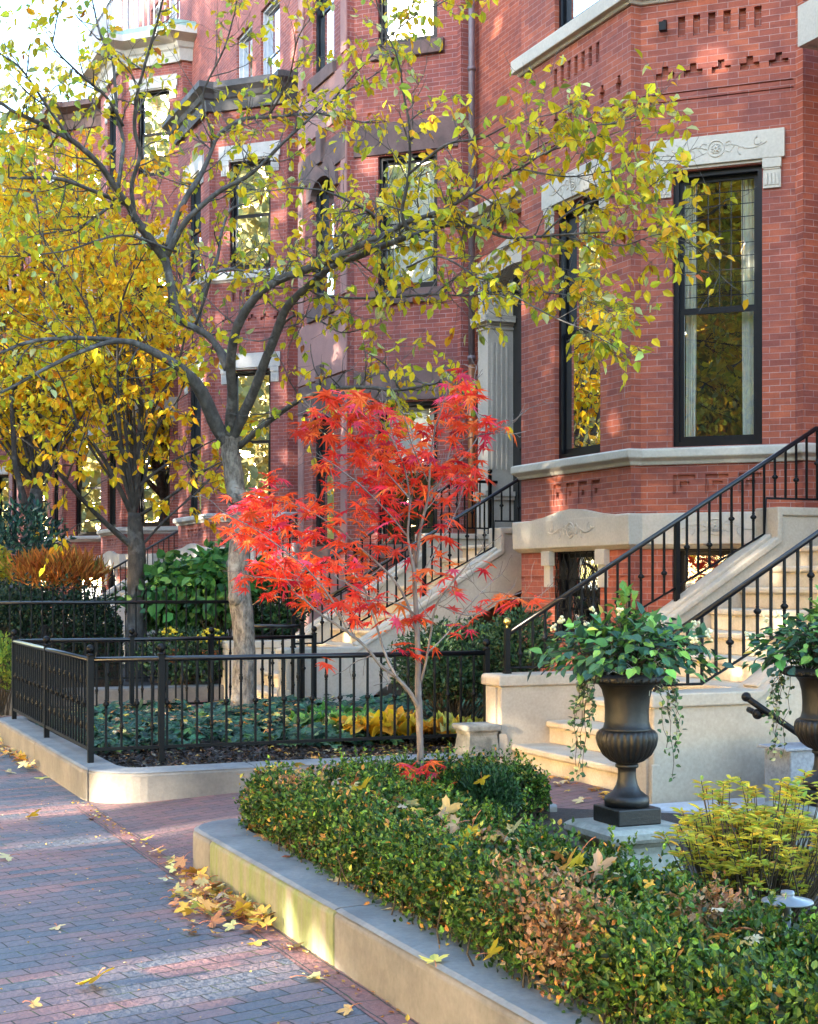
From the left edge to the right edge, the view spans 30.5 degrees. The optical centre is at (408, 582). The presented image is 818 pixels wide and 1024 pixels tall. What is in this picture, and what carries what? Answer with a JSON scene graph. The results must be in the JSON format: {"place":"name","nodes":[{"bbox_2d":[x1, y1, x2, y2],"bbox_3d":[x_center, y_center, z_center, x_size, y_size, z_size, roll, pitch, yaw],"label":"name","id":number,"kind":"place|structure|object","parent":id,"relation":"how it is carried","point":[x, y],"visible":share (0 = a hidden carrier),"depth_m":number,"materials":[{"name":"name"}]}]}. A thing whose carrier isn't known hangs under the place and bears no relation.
{"place":"outdoors","nodes":[
{"label":"outdoors","id":0,"kind":"place"},
{"bbox_2d":[0,0,119,150],"label":"sky","id":1,"kind":"structure","parent":0,"point":[65,32],"materials":[{"name":"white"}]},
{"bbox_2d":[123,664,220,685],"bbox_3d":[-4.328,1.320,24.561,6.750,0.001,11.500,0,0,-24],"label":"planting bed","id":2,"kind":"object","parent":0,"point":[145,683],"depth_m":19.87,"materials":[{"name":"plant"}]},
{"bbox_2d":[0,543,113,620],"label":"ornamental grass","id":3,"kind":"object","parent":2,"relation":"on","point":[76,563],"depth_m":26.65,"materials":[{"name":"orange plant"}]},
{"bbox_2d":[0,572,124,687],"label":"boxwood hedge","id":4,"kind":"object","parent":2,"relation":"on","point":[47,622],"visible":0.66,"depth_m":18.74,"materials":[{"name":"green plant"}]},
{"bbox_2d":[0,94,260,681],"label":"tree","id":5,"kind":"object","parent":2,"relation":"on","point":[130,469],"visible":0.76,"depth_m":20.04,"materials":[{"name":"yellow plant"}]},
{"bbox_2d":[127,623,227,684],"bbox_3d":[-2.791,0.963,19.017,1.628,0.906,1.102,0,0,-24],"label":"shrub","id":6,"kind":"object","parent":2,"relation":"on","point":[191,664],"visible":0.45,"depth_m":18.77,"materials":[{"name":"green plant"}]},
{"bbox_2d":[108,548,262,679],"bbox_3d":[-3.043,0.427,20.574,1.925,1.802,1.885,0,0,28],"label":"shrub","id":7,"kind":"object","parent":2,"relation":"on","point":[159,575],"visible":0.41,"depth_m":20.08,"materials":[{"name":"green plant"}]},
{"bbox_2d":[172,536,265,682],"bbox_3d":[-2.474,0.352,19.787,1.315,1.944,1.257,0,0,-24],"label":"shrub","id":8,"kind":"object","parent":2,"relation":"on","point":[212,563],"visible":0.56,"depth_m":19.56,"materials":[{"name":"green plant"}]},
{"bbox_2d":[252,557,311,639],"bbox_3d":[-1.835,0.524,20.494,1.239,1.762,1.372,0,0,-24],"label":"shrub","id":9,"kind":"object","parent":2,"relation":"on","point":[274,616],"visible":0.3,"depth_m":20.17,"materials":[{"name":"green plant"}]},
{"bbox_2d":[0,745,379,1023],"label":"brick pavement","id":10,"kind":"structure","parent":0,"point":[205,975],"depth_m":6.61,"materials":[{"name":"brick"}]},
{"bbox_2d":[0,789,324,1023],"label":"leaf crumbs","id":11,"kind":"object","parent":10,"relation":"on","point":[113,920],"visible":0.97,"depth_m":7.02,"materials":[{"name":"plant"}]},
{"bbox_2d":[199,909,225,927],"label":"fallen leaf","id":12,"kind":"object","parent":10,"relation":"on","point":[215,919],"visible":1,"depth_m":6.98,"materials":[{"name":"plant"}]},
{"bbox_2d":[75,806,419,1023],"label":"paving border","id":13,"kind":"object","parent":10,"relation":"on","point":[374,1006],"visible":0.67,"depth_m":6.42,"materials":[{"name":"brick"}]},
{"bbox_2d":[72,799,409,1023],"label":"leaf crumbs","id":14,"kind":"object","parent":13,"relation":"on","point":[407,1017],"visible":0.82,"depth_m":7.18,"materials":[{"name":"plant"}]},
{"bbox_2d":[30,712,455,766],"bbox_3d":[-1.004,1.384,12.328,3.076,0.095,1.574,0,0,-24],"label":"mulch chips","id":15,"kind":"object","parent":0,"point":[191,758],"visible":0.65,"depth_m":12.15,"materials":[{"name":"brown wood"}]},
{"bbox_2d":[61,695,454,766],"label":"leaf litter","id":16,"kind":"object","parent":15,"relation":"on","point":[238,725],"visible":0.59,"depth_m":13.16,"materials":[{"name":"plant"}]},
{"bbox_2d":[35,691,482,755],"bbox_3d":[-0.790,1.303,14.360,5.184,0.384,3.726,0,0,-24],"label":"ivy","id":17,"kind":"object","parent":15,"relation":"on","point":[174,727],"visible":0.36,"depth_m":13.35,"materials":[{"name":"green plant"}]},
{"bbox_2d":[285,709,356,727],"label":"hosta","id":18,"kind":"object","parent":17,"relation":"on","point":[305,718],"visible":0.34,"depth_m":13.23,"materials":[{"name":"green plant"}]},
{"bbox_2d":[301,700,365,714],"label":"hosta","id":19,"kind":"object","parent":17,"relation":"on","point":[345,709],"visible":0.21,"depth_m":14.22,"materials":[{"name":"green plant"}]},
{"bbox_2d":[319,708,378,735],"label":"hosta","id":20,"kind":"object","parent":17,"relation":"on","point":[331,721],"visible":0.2,"depth_m":13.27,"materials":[{"name":"green plant"}]},
{"bbox_2d":[332,705,415,735],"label":"hosta","id":21,"kind":"object","parent":17,"relation":"on","point":[360,723],"visible":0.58,"depth_m":12.74,"materials":[{"name":"yellow plant"}]},
{"bbox_2d":[0,0,756,709],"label":"tree","id":22,"kind":"object","parent":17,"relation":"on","point":[230,442],"visible":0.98,"depth_m":13.73,"materials":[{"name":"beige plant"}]},
{"bbox_2d":[372,710,451,738],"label":"hosta","id":23,"kind":"object","parent":15,"relation":"on","point":[427,727],"visible":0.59,"depth_m":12.65,"materials":[{"name":"yellow plant"}]},
{"bbox_2d":[423,710,482,737],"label":"hosta","id":24,"kind":"object","parent":15,"relation":"on","point":[439,714],"visible":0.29,"depth_m":12.80,"materials":[{"name":"yellow plant"}]},
{"bbox_2d":[382,614,526,741],"bbox_3d":[0.421,0.842,13.392,1.413,1.132,1.168,0,0,-24],"label":"shrub","id":25,"kind":"object","parent":15,"relation":"on","point":[454,643],"visible":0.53,"depth_m":13.20,"materials":[{"name":"green plant"}]},
{"bbox_2d":[478,599,563,672],"bbox_3d":[0.984,0.792,13.021,0.770,1.321,0.706,0,0,-24],"label":"shrub","id":26,"kind":"object","parent":15,"relation":"on","point":[498,643],"visible":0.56,"depth_m":12.88,"materials":[{"name":"green plant"}]},
{"bbox_2d":[0,693,611,966],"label":"garden walk","id":27,"kind":"structure","parent":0,"point":[171,825],"depth_m":10.23,"materials":[{"name":"red brick"}]},
{"bbox_2d":[0,234,8,561],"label":"brick house","id":28,"kind":"structure","parent":27,"relation":"on","point":[5,488],"depth_m":55.60,"materials":[{"name":"brick"}]},
{"bbox_2d":[0,475,8,544],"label":"window","id":29,"kind":"structure","parent":28,"relation":"in","point":[5,493],"depth_m":55.63,"materials":[{"name":"glass"}]},
{"bbox_2d":[0,630,11,715],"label":"shrub","id":30,"kind":"object","parent":27,"relation":"on","point":[5,684],"visible":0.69,"depth_m":16.91,"materials":[{"name":"green plant"}]},
{"bbox_2d":[0,544,14,584],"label":"shrub","id":31,"kind":"object","parent":27,"relation":"on","point":[3,574],"visible":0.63,"depth_m":28.89,"materials":[{"name":"green plant"}]},
{"bbox_2d":[0,155,46,490],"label":"tree","id":32,"kind":"object","parent":27,"relation":"on","point":[2,484],"visible":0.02,"depth_m":45.99,"materials":[{"name":"yellow plant"}]},
{"bbox_2d":[3,144,47,584],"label":"brick house","id":33,"kind":"structure","parent":27,"relation":"on","point":[13,493],"depth_m":48.86,"materials":[{"name":"red brick"}]},
{"bbox_2d":[0,491,76,623],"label":"shrub","id":34,"kind":"object","parent":27,"relation":"on","point":[10,543],"visible":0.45,"depth_m":30.73,"materials":[{"name":"green plant"}]},
{"bbox_2d":[0,56,92,213],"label":"tree","id":35,"kind":"object","parent":27,"relation":"on","point":[59,67],"visible":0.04,"depth_m":55.71,"materials":[{"name":"yellow plant"}]},
{"bbox_2d":[31,87,100,615],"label":"brick house","id":36,"kind":"structure","parent":27,"relation":"on","point":[87,536],"depth_m":41.91,"materials":[{"name":"red brick"}]},
{"bbox_2d":[54,462,57,532],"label":"window","id":37,"kind":"structure","parent":36,"relation":"in","point":[55,474],"depth_m":43.38,"materials":[{"name":"black paint"}]},
{"bbox_2d":[77,439,100,535],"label":"window","id":38,"kind":"structure","parent":36,"relation":"in","point":[83,513],"depth_m":41.90,"materials":[{"name":"glass"}]},
{"bbox_2d":[0,93,177,611],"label":"tree","id":39,"kind":"object","parent":27,"relation":"on","point":[28,467],"visible":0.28,"depth_m":32.73,"materials":[{"name":"yellow plant"}]},
{"bbox_2d":[45,553,173,624],"bbox_3d":[-6.067,0.447,32.239,3.840,2.207,2.535,0,0,-24],"label":"stone stoop","id":40,"kind":"object","parent":27,"relation":"on","point":[122,594],"visible":0.05,"depth_m":33.11,"materials":[{"name":"stone"}]},
{"bbox_2d":[59,530,177,600],"bbox_3d":[-5.571,-0.409,31.251,3.717,2.276,0.066,0,0,-24],"label":"stair railing","id":41,"kind":"object","parent":40,"relation":"on","point":[149,547],"visible":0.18,"depth_m":31.11,"materials":[{"name":"black metal"}]},
{"bbox_2d":[0,684,223,715],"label":"curb wall","id":42,"kind":"structure","parent":27,"relation":"on","point":[114,693],"depth_m":18.49,"materials":[{"name":"grey concrete"}]},
{"bbox_2d":[0,585,228,681],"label":"iron fence","id":43,"kind":"object","parent":42,"relation":"on","point":[135,602],"visible":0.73,"depth_m":18.57,"materials":[{"name":"black metal"}]},
{"bbox_2d":[154,626,189,662],"bbox_3d":[-3.000,0.777,18.949,0.461,0.463,0.462,0,0,-24],"label":"flower pot","id":44,"kind":"object","parent":43,"relation":"attached to","point":[173,630],"visible":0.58,"depth_m":18.85,"materials":[{"name":"plant"}]},
{"bbox_2d":[194,627,225,661],"bbox_3d":[-2.498,0.791,18.997,0.442,0.467,0.469,0,0,-24],"label":"flower pot","id":45,"kind":"object","parent":43,"relation":"attached to","point":[216,631],"visible":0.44,"depth_m":18.91,"materials":[{"name":"plant"}]},
{"bbox_2d":[81,0,196,593],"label":"brick house","id":46,"kind":"structure","parent":27,"relation":"on","point":[114,548],"depth_m":35.05,"materials":[{"name":"red brick"}]},
{"bbox_2d":[110,452,115,526],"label":"window","id":47,"kind":"structure","parent":46,"relation":"in","point":[112,490],"depth_m":36.51,"materials":[{"name":"black paint"}]},
{"bbox_2d":[110,106,115,189],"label":"window","id":48,"kind":"structure","parent":46,"relation":"in","point":[112,126],"depth_m":36.53,"materials":[{"name":"black paint"}]},
{"bbox_2d":[83,0,195,67],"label":"balcony railing","id":49,"kind":"object","parent":46,"relation":"on","point":[102,21],"visible":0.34,"depth_m":34.85,"materials":[{"name":"white metal"}]},
{"bbox_2d":[139,413,169,525],"bbox_3d":[-5.909,-2.659,35.031,0.859,2.672,0.114,0,0,21],"label":"window","id":50,"kind":"structure","parent":46,"relation":"in","point":[160,487],"depth_m":35.04,"materials":[{"name":"glass"}]},
{"bbox_2d":[139,243,169,330],"bbox_3d":[-5.909,-6.908,35.031,0.859,2.052,0.114,0,0,21],"label":"window","id":51,"kind":"structure","parent":46,"relation":"in","point":[159,277],"depth_m":35.04,"materials":[{"name":"glass"}]},
{"bbox_2d":[139,89,169,176],"bbox_3d":[-5.909,-10.488,35.031,0.859,2.006,0.114,0,0,21],"label":"window","id":52,"kind":"structure","parent":46,"relation":"in","point":[148,131],"depth_m":35.07,"materials":[{"name":"clear glass"}]},
{"bbox_2d":[122,543,298,666],"bbox_3d":[-3.096,0.447,25.405,3.840,2.207,2.535,0,0,-24],"label":"stone stoop","id":53,"kind":"object","parent":27,"relation":"on","point":[253,553],"visible":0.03,"depth_m":25.68,"materials":[{"name":"stone"}]},
{"bbox_2d":[162,0,298,560],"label":"brick house","id":54,"kind":"structure","parent":27,"relation":"on","point":[275,447],"depth_m":28.28,"materials":[{"name":"red brick"}]},
{"bbox_2d":[191,378,200,515],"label":"window","id":55,"kind":"structure","parent":54,"relation":"in","point":[195,430],"depth_m":29.68,"materials":[{"name":"black paint"}]},
{"bbox_2d":[191,184,200,282],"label":"window","id":56,"kind":"structure","parent":54,"relation":"in","point":[195,198],"depth_m":29.66,"materials":[{"name":"black paint"}]},
{"bbox_2d":[239,27,251,77],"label":"window","id":57,"kind":"structure","parent":54,"relation":"in","point":[245,71],"depth_m":31.28,"materials":[{"name":"glass"}]},
{"bbox_2d":[231,159,270,268],"bbox_3d":[-2.938,-6.908,28.198,0.859,2.052,0.114,0,0,21],"label":"window","id":58,"kind":"structure","parent":54,"relation":"in","point":[253,220],"depth_m":28.22,"materials":[{"name":"clear glass"}]},
{"bbox_2d":[236,369,270,511],"bbox_3d":[-2.938,-2.659,28.198,0.859,2.672,0.114,0,0,21],"label":"window","id":59,"kind":"structure","parent":54,"relation":"in","point":[258,456],"depth_m":28.18,"materials":[{"name":"glass"}]},
{"bbox_2d":[263,0,279,74],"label":"window","id":60,"kind":"structure","parent":54,"relation":"in","point":[272,10],"depth_m":29.68,"materials":[{"name":"clear glass"}]},
{"bbox_2d":[0,716,497,803],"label":"curb wall","id":61,"kind":"structure","parent":27,"relation":"on","point":[61,761],"depth_m":11.10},
{"bbox_2d":[11,626,490,764],"bbox_3d":[-1.672,0.933,13.776,3.348,0.933,4.165,0,0,-24],"label":"iron fence","id":62,"kind":"object","parent":61,"relation":"on","point":[35,690],"visible":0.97,"depth_m":12.25,"materials":[{"name":"black metal"}]},
{"bbox_2d":[452,722,501,756],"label":"stone plinth","id":63,"kind":"structure","parent":61,"relation":"on","point":[480,736],"depth_m":11.80,"materials":[{"name":"beige stone"}]},
{"bbox_2d":[254,616,304,699],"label":"iron gate","id":64,"kind":"structure","parent":27,"relation":"on","point":[300,625],"depth_m":16.64,"materials":[{"name":"black metal"}]},
{"bbox_2d":[220,527,520,705],"bbox_3d":[-0.125,0.447,18.572,3.840,2.207,2.535,0,0,-24],"label":"stone stoop","id":65,"kind":"object","parent":27,"relation":"on","point":[499,552],"visible":0.44,"depth_m":17.72,"materials":[{"name":"beige stone"}]},
{"bbox_2d":[252,469,497,635],"bbox_3d":[-0.509,-0.409,19.609,3.717,2.276,0.066,0,0,-24],"label":"stair railing","id":66,"kind":"object","parent":65,"relation":"on","point":[456,504],"visible":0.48,"depth_m":19.78,"materials":[{"name":"black metal"}]},
{"bbox_2d":[290,478,520,647],"bbox_3d":[0.371,-0.409,17.585,3.717,2.276,0.066,0,0,-24],"label":"stair railing","id":67,"kind":"object","parent":65,"relation":"on","point":[433,532],"visible":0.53,"depth_m":17.53,"materials":[{"name":"black metal"}]},
{"bbox_2d":[298,0,467,630],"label":"brick house","id":68,"kind":"structure","parent":27,"relation":"on","point":[336,29],"depth_m":21.49,"materials":[{"name":"red brick"}]},
{"bbox_2d":[316,415,333,546],"bbox_3d":[-1.184,-1.560,22.490,0.114,2.025,0.912,0,0,-23],"label":"window","id":69,"kind":"structure","parent":68,"relation":"in","point":[327,499],"depth_m":22.77,"materials":[{"name":"glass"}]},
{"bbox_2d":[316,177,333,304],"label":"window","id":70,"kind":"structure","parent":68,"relation":"in","point":[329,197],"depth_m":22.77,"materials":[{"name":"glass"}]},
{"bbox_2d":[316,0,333,73],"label":"window","id":71,"kind":"structure","parent":68,"relation":"in","point":[324,23],"depth_m":22.73,"materials":[{"name":"clear glass"}]},
{"bbox_2d":[380,401,436,544],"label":"window","id":72,"kind":"structure","parent":68,"relation":"in","point":[427,405],"depth_m":21.54,"materials":[{"name":"glass"}]},
{"bbox_2d":[380,153,436,289],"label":"window","id":73,"kind":"structure","parent":68,"relation":"in","point":[428,272],"depth_m":21.46,"materials":[{"name":"clear glass"}]},
{"bbox_2d":[380,0,436,44],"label":"window","id":74,"kind":"structure","parent":68,"relation":"in","point":[432,32],"depth_m":21.40,"materials":[{"name":"clear glass"}]},
{"bbox_2d":[193,803,631,1023],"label":"curb wall","id":75,"kind":"structure","parent":27,"relation":"on","point":[370,946],"depth_m":5.95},
{"bbox_2d":[564,817,688,872],"bbox_3d":[1.076,1.353,7.400,0.520,0.343,0.520,0,0,-24],"label":"stone pedestal","id":76,"kind":"object","parent":27,"relation":"on","point":[590,828],"visible":0.32,"depth_m":7.25,"materials":[{"name":"grey stone"}]},
{"bbox_2d":[583,671,666,826],"bbox_3d":[1.076,0.813,7.400,0.437,0.737,0.433,0,0,-24],"label":"garden urn","id":77,"kind":"object","parent":76,"relation":"on","point":[626,737],"visible":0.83,"depth_m":7.30,"materials":[{"name":"metal"}]},
{"bbox_2d":[527,580,734,781],"bbox_3d":[1.073,0.490,7.420,0.973,1.008,1.036,0,0,-24],"label":"urn planting","id":78,"kind":"object","parent":77,"relation":"in","point":[629,650],"visible":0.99,"depth_m":7.28,"materials":[{"name":"green plant"}]},
{"bbox_2d":[475,0,817,671],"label":"brick house","id":79,"kind":"structure","parent":27,"relation":"on","point":[721,389],"depth_m":14.68,"materials":[{"name":"red brick"}]},
{"bbox_2d":[467,0,475,533],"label":"drainpipe","id":80,"kind":"object","parent":79,"relation":"attached to","point":[471,68],"visible":0.64,"depth_m":20.79,"materials":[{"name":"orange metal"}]},
{"bbox_2d":[466,182,520,533],"bbox_3d":[1.543,-2.736,19.585,0.611,4.742,2.716,0,0,-24],"label":"door surround","id":81,"kind":"object","parent":79,"relation":"attached to","point":[499,378],"visible":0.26,"depth_m":20.47,"materials":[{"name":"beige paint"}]},
{"bbox_2d":[513,277,520,520],"bbox_3d":[1.737,-2.417,19.849,0.046,4.104,1.642,0,0,-23],"label":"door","id":82,"kind":"structure","parent":81,"relation":"in","point":[516,310],"depth_m":20.49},
{"bbox_2d":[555,551,599,638],"bbox_3d":[1.825,0.114,15.658,0.171,0.963,0.949,0,0,-23],"label":"window","id":83,"kind":"structure","parent":79,"relation":"in","point":[576,566],"depth_m":15.82,"materials":[{"name":"black glass"}]},
{"bbox_2d":[559,196,599,458],"bbox_3d":[1.851,-2.658,15.669,0.114,2.672,0.948,0,0,-23],"label":"window","id":84,"kind":"structure","parent":79,"relation":"in","point":[579,394],"depth_m":15.85,"materials":[{"name":"glass"}]},
{"bbox_2d":[559,0,599,27],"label":"window","id":85,"kind":"structure","parent":79,"relation":"in","point":[568,9],"depth_m":15.96,"materials":[{"name":"glass"}]},
{"bbox_2d":[680,549,735,593],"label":"window","id":86,"kind":"structure","parent":79,"relation":"in","point":[692,553],"depth_m":15.36,"materials":[{"name":"glass"}]},
{"bbox_2d":[674,165,761,446],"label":"window","id":87,"kind":"structure","parent":79,"relation":"in","point":[718,346],"depth_m":14.77,"materials":[{"name":"glass"}]},
{"bbox_2d":[481,507,817,803],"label":"stone stoop","id":88,"kind":"object","parent":27,"relation":"on","point":[723,735],"visible":0.49,"depth_m":11.68,"materials":[{"name":"beige stone"}]},
{"bbox_2d":[502,426,817,673],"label":"stair railing","id":89,"kind":"object","parent":88,"relation":"on","point":[675,523],"visible":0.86,"depth_m":12.68,"materials":[{"name":"black metal"}]},
{"bbox_2d":[653,530,817,691],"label":"stair railing","id":90,"kind":"object","parent":88,"relation":"on","point":[756,576],"visible":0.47,"depth_m":10.31,"materials":[{"name":"black metal"}]},
{"bbox_2d":[649,797,764,810],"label":"paving slab","id":91,"kind":"structure","parent":27,"relation":"on","point":[686,806],"depth_m":9.71,"materials":[{"name":"stone"}]},
{"bbox_2d":[757,742,813,801],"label":"granite block","id":92,"kind":"structure","parent":27,"relation":"on","point":[799,755],"depth_m":9.50,"materials":[{"name":"grey stone"}]},
{"bbox_2d":[741,692,795,735],"bbox_3d":[2.394,0.894,9.656,0.523,0.369,0.158,0,0,38],"label":"handrail","id":93,"kind":"object","parent":92,"relation":"on","point":[759,711],"depth_m":9.71,"materials":[{"name":"black metal"}]},
{"bbox_2d":[762,799,817,847],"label":"stone pedestal","id":94,"kind":"object","parent":27,"relation":"on","point":[812,809],"visible":0.15,"depth_m":7.93,"materials":[{"name":"stone"}]},
{"bbox_2d":[782,665,817,806],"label":"garden urn","id":95,"kind":"object","parent":94,"relation":"on","point":[806,726],"visible":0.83,"depth_m":8.03,"materials":[{"name":"metal"}]},
{"bbox_2d":[742,585,817,760],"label":"urn planting","id":96,"kind":"object","parent":95,"relation":"in","point":[804,640],"visible":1,"depth_m":8.09,"materials":[{"name":"green plant"}]},
{"bbox_2d":[262,808,817,936],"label":"planting bed","id":97,"kind":"object","parent":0,"point":[564,814],"depth_m":8.80,"materials":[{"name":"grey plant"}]},
{"bbox_2d":[192,353,564,785],"bbox_3d":[-0.168,-0.033,8.626,1.990,2.683,1.412,0,0,0],"label":"maple tree","id":98,"kind":"object","parent":97,"relation":"on","point":[378,478],"visible":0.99,"depth_m":8.64,"materials":[{"name":"red plant"}]},
{"bbox_2d":[247,823,626,1016],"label":"leaf litter","id":99,"kind":"object","parent":97,"relation":"on","point":[336,878],"visible":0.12,"depth_m":6.79,"materials":[{"name":"plant"}]},
{"bbox_2d":[324,739,552,821],"bbox_3d":[0.161,1.159,8.771,1.391,0.516,0.725,0,0,-24],"label":"boxwood hedge","id":100,"kind":"object","parent":97,"relation":"on","point":[538,801],"visible":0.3,"depth_m":8.75,"materials":[{"name":"green plant"}]},
{"bbox_2d":[452,762,526,821],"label":"shrub","id":101,"kind":"object","parent":97,"relation":"on","point":[498,786],"visible":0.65,"depth_m":8.30,"materials":[{"name":"green plant"}]},
{"bbox_2d":[233,746,817,1023],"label":"boxwood hedge","id":102,"kind":"object","parent":97,"relation":"on","point":[654,967],"visible":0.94,"depth_m":5.14,"materials":[{"name":"green plant"}]},
{"bbox_2d":[429,795,462,820],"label":"fallen leaf","id":103,"kind":"object","parent":102,"relation":"on","point":[453,807],"visible":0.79,"depth_m":6.62,"materials":[{"name":"plant"}]},
{"bbox_2d":[441,814,469,833],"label":"fallen leaf","id":104,"kind":"object","parent":102,"relation":"on","point":[453,827],"visible":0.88,"depth_m":6.29,"materials":[{"name":"plant"}]},
{"bbox_2d":[476,937,502,959],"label":"fallen leaf","id":105,"kind":"object","parent":102,"relation":"on","point":[492,950],"visible":1,"depth_m":4.92,"materials":[{"name":"plant"}]},
{"bbox_2d":[238,760,815,955],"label":"leaf litter","id":106,"kind":"object","parent":102,"relation":"on","point":[692,917],"visible":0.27,"depth_m":5.70,"materials":[{"name":"brown plant"}]},
{"bbox_2d":[580,848,616,878],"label":"fallen leaf","id":107,"kind":"object","parent":102,"relation":"on","point":[598,859],"visible":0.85,"depth_m":5.26,"materials":[{"name":"plant"}]},
{"bbox_2d":[651,769,817,926],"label":"azalea shrub","id":108,"kind":"object","parent":97,"relation":"on","point":[761,835],"visible":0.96,"depth_m":5.72,"materials":[{"name":"yellow plant"}]},
{"bbox_2d":[761,889,813,927],"bbox_3d":[1.187,1.208,4.700,0.162,0.485,0.162,0,0,-24],"label":"path light","id":109,"kind":"object","parent":97,"relation":"on","point":[791,900],"visible":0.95,"depth_m":4.68,"materials":[{"name":"silver metal"}]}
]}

